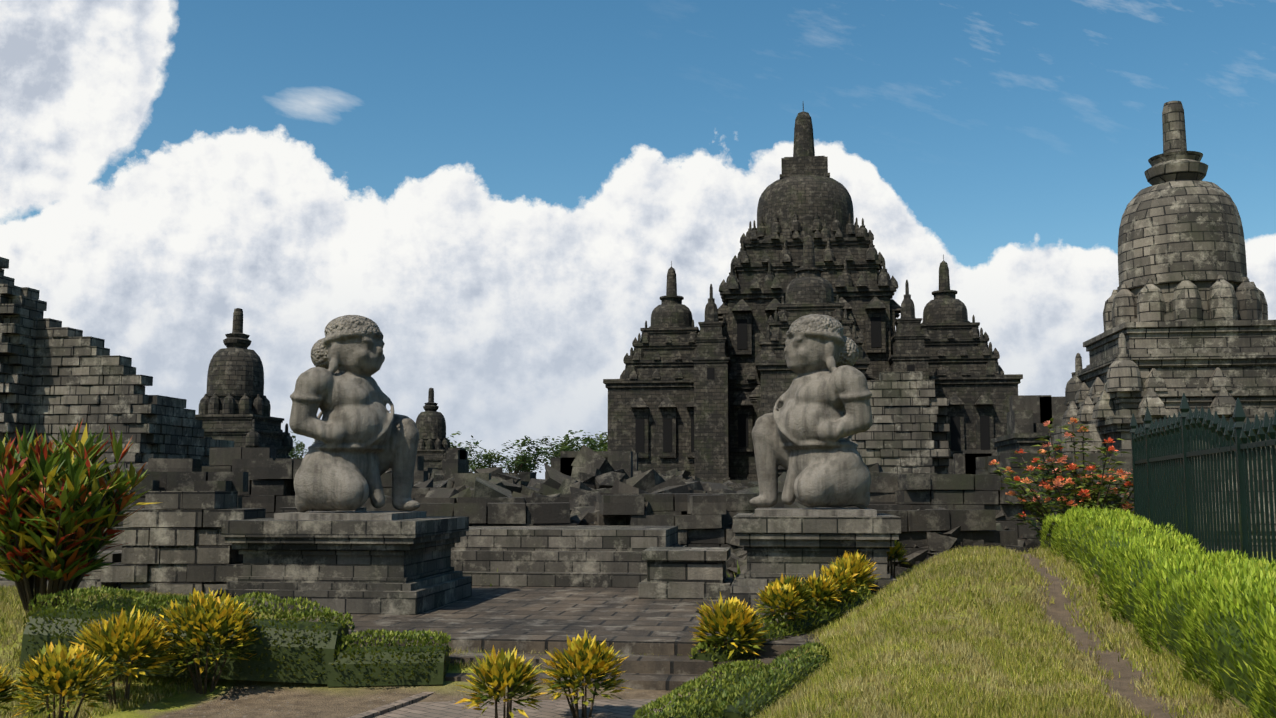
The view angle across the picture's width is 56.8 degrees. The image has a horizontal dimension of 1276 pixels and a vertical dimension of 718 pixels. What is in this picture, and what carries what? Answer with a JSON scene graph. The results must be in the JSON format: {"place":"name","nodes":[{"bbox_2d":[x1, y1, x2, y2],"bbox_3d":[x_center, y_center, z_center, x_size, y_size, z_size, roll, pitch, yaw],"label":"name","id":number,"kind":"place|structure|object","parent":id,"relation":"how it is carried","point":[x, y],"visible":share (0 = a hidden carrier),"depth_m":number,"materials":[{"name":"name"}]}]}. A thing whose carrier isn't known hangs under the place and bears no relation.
{"place":"outdoors","nodes":[
{"label":"outdoors","id":0,"kind":"place"},
{"bbox_2d":[348,692,677,717],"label":"brick path","id":1,"kind":"structure","parent":0,"point":[410,707],"depth_m":9.54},
{"bbox_2d":[0,395,1201,578],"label":"rubble field","id":2,"kind":"structure","parent":0,"point":[962,503],"depth_m":21.12,"materials":[{"name":"stone"}]},
{"bbox_2d":[446,478,454,487],"bbox_3d":[-3.509,3.249,23.696,0.900,1.800,0.900,-1,-6,7],"label":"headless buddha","id":3,"kind":"object","parent":2,"relation":"on","point":[450,482],"visible":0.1,"depth_m":23.78,"materials":[{"name":"stone"}]},
{"bbox_2d":[0,544,1252,717],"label":"grass","id":4,"kind":"structure","parent":0,"point":[831,683],"depth_m":8.31,"materials":[{"name":"green plant"}]},
{"bbox_2d":[0,552,1272,717],"bbox_3d":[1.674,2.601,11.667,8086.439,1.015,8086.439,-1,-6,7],"label":"ground","id":5,"kind":"structure","parent":0,"point":[243,699],"depth_m":9.98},
{"bbox_2d":[0,257,234,470],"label":"ruined shrine","id":6,"kind":"object","parent":5,"relation":"on","point":[55,375],"visible":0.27,"depth_m":28.41,"materials":[{"name":"stone"}]},
{"bbox_2d":[288,430,607,473],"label":"distant trees","id":7,"kind":"object","parent":5,"relation":"on","point":[522,462],"visible":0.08,"depth_m":346.99,"materials":[{"name":"green plant"}]},
{"bbox_2d":[0,419,907,717],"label":"garden plants","id":8,"kind":"object","parent":5,"relation":"on","point":[60,509],"visible":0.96,"depth_m":10.37,"materials":[{"name":"green plant"}]},
{"bbox_2d":[0,371,949,599],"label":"wall fragments","id":9,"kind":"object","parent":5,"relation":"on","point":[177,545],"depth_m":17.39,"materials":[{"name":"stone"}]},
{"bbox_2d":[270,586,822,690],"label":"terrace","id":10,"kind":"structure","parent":5,"relation":"on","point":[542,620],"depth_m":12.28,"materials":[{"name":"grey stone"}]},
{"bbox_2d":[214,513,900,614],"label":"pedestals","id":11,"kind":"object","parent":10,"relation":"on","point":[395,567],"visible":0.9,"depth_m":13.99,"materials":[{"name":"stone"}]},
{"bbox_2d":[274,511,425,519],"bbox_3d":[-3.608,1.982,14.949,1.480,0.080,1.400,-1,-6,7],"label":"statue base","id":12,"kind":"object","parent":11,"relation":"on","point":[355,515],"depth_m":14.30,"materials":[{"name":"grey stone"}]},
{"bbox_2d":[289,315,419,511],"bbox_3d":[-3.589,0.685,15.060,1.356,2.521,1.562,-2,-7,21],"label":"statue","id":13,"kind":"object","parent":11,"relation":"on","point":[362,434],"visible":1,"depth_m":14.73,"materials":[{"name":"stone"}]},
{"bbox_2d":[749,314,872,508],"bbox_3d":[2.236,0.668,15.264,1.356,2.521,1.562,2,-7,-18],"label":"statue","id":14,"kind":"object","parent":11,"relation":"on","point":[803,431],"visible":1,"depth_m":14.91,"materials":[{"name":"stone"}]},
{"bbox_2d":[755,508,876,515],"bbox_3d":[2.260,1.964,15.156,1.480,0.080,1.400,-1,-6,7],"label":"statue base","id":15,"kind":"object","parent":11,"relation":"on","point":[814,512],"depth_m":14.49,"materials":[{"name":"grey stone"}]},
{"bbox_2d":[195,104,1022,483],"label":"temple and shrines","id":16,"kind":"structure","parent":5,"relation":"on","point":[687,396],"depth_m":82.83,"materials":[{"name":"stone"}]},
{"bbox_2d":[485,561,740,585],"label":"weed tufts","id":17,"kind":"object","parent":5,"relation":"on","point":[738,570],"depth_m":18.75,"materials":[{"name":"green plant"}]},
{"bbox_2d":[989,417,1134,545],"bbox_3d":[6.630,1.918,17.624,2.569,2.142,2.435,-1,-6,7],"label":"flowering shrub","id":18,"kind":"object","parent":5,"relation":"on","point":[1093,492],"visible":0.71,"depth_m":17.60,"materials":[{"name":"green plant"}]},
{"bbox_2d":[1040,504,1275,717],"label":"hedge","id":19,"kind":"object","parent":5,"relation":"on","point":[1215,620],"visible":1,"depth_m":7.67,"materials":[{"name":"green plant"}]},
{"bbox_2d":[1049,101,1275,551],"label":"shrine","id":20,"kind":"object","parent":5,"relation":"on","point":[1185,310],"visible":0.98,"depth_m":27.20,"materials":[{"name":"stone"}]},
{"bbox_2d":[1130,393,1275,584],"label":"fence","id":21,"kind":"object","parent":5,"relation":"on","point":[1159,485],"visible":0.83,"depth_m":11.60,"materials":[{"name":"metal"}]},
{"bbox_2d":[0,0,1275,478],"label":"sky","id":22,"kind":"structure","parent":0,"point":[510,191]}
]}

